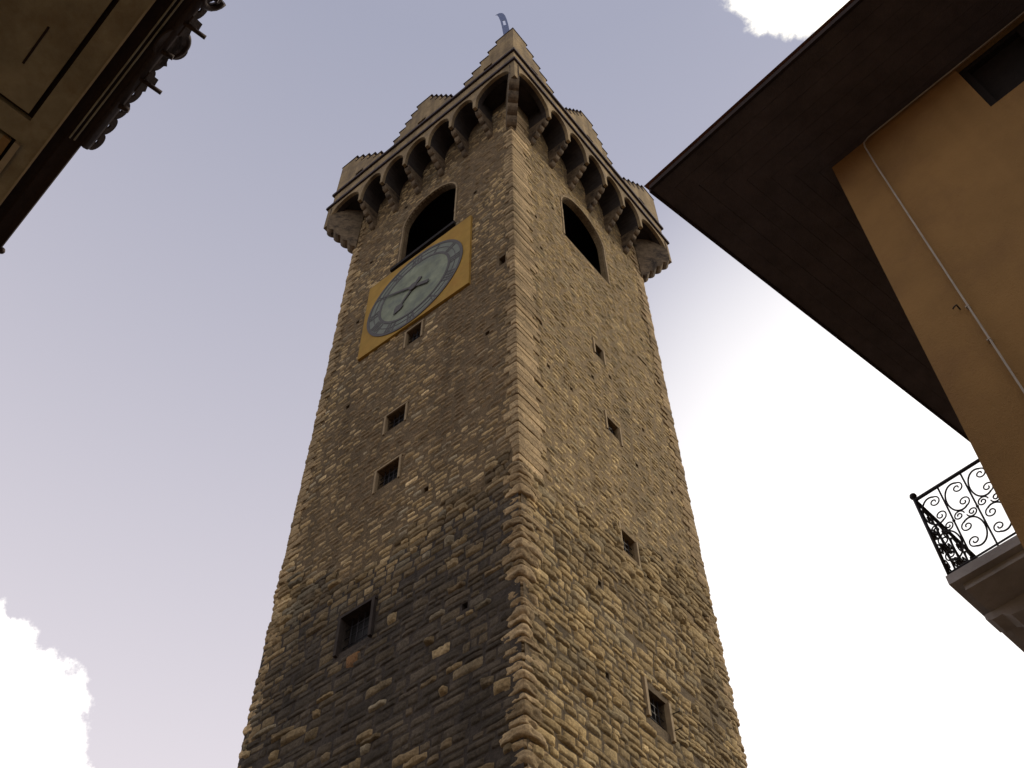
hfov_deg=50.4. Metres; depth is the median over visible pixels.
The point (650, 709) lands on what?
window
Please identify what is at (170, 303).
sky
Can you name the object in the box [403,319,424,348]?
window
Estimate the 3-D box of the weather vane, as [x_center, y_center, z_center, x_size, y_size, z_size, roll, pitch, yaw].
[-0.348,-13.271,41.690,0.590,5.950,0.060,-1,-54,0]
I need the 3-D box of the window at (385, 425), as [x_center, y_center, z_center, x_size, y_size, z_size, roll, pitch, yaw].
[-2.877,0.910,27.269,0.771,0.775,0.687,-1,-54,0]
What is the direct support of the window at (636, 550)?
in the clock tower
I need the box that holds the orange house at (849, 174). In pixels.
[644,0,1023,651]
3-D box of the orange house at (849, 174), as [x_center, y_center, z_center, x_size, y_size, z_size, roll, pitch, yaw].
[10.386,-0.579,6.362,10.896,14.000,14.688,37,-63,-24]
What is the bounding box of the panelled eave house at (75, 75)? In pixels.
[0,0,225,253]
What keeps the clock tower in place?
on the ground
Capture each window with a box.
[332,595,377,657]
[372,453,402,494]
[382,400,408,435]
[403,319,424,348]
[592,337,605,365]
[604,410,622,446]
[618,521,640,566]
[641,676,676,743]
[959,21,1023,105]
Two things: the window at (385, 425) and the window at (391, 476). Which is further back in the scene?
the window at (385, 425)
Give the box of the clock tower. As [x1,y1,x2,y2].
[237,27,747,767]
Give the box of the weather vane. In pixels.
[495,13,508,34]
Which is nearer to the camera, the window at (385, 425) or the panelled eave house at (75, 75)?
the panelled eave house at (75, 75)
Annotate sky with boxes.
[0,0,1023,767]
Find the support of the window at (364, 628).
in the clock tower
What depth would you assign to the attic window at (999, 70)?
9.93 m
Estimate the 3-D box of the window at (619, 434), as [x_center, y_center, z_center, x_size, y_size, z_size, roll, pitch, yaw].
[2.549,1.167,27.878,0.167,0.880,0.670,-34,-61,21]
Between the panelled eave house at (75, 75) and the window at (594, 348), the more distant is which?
the window at (594, 348)

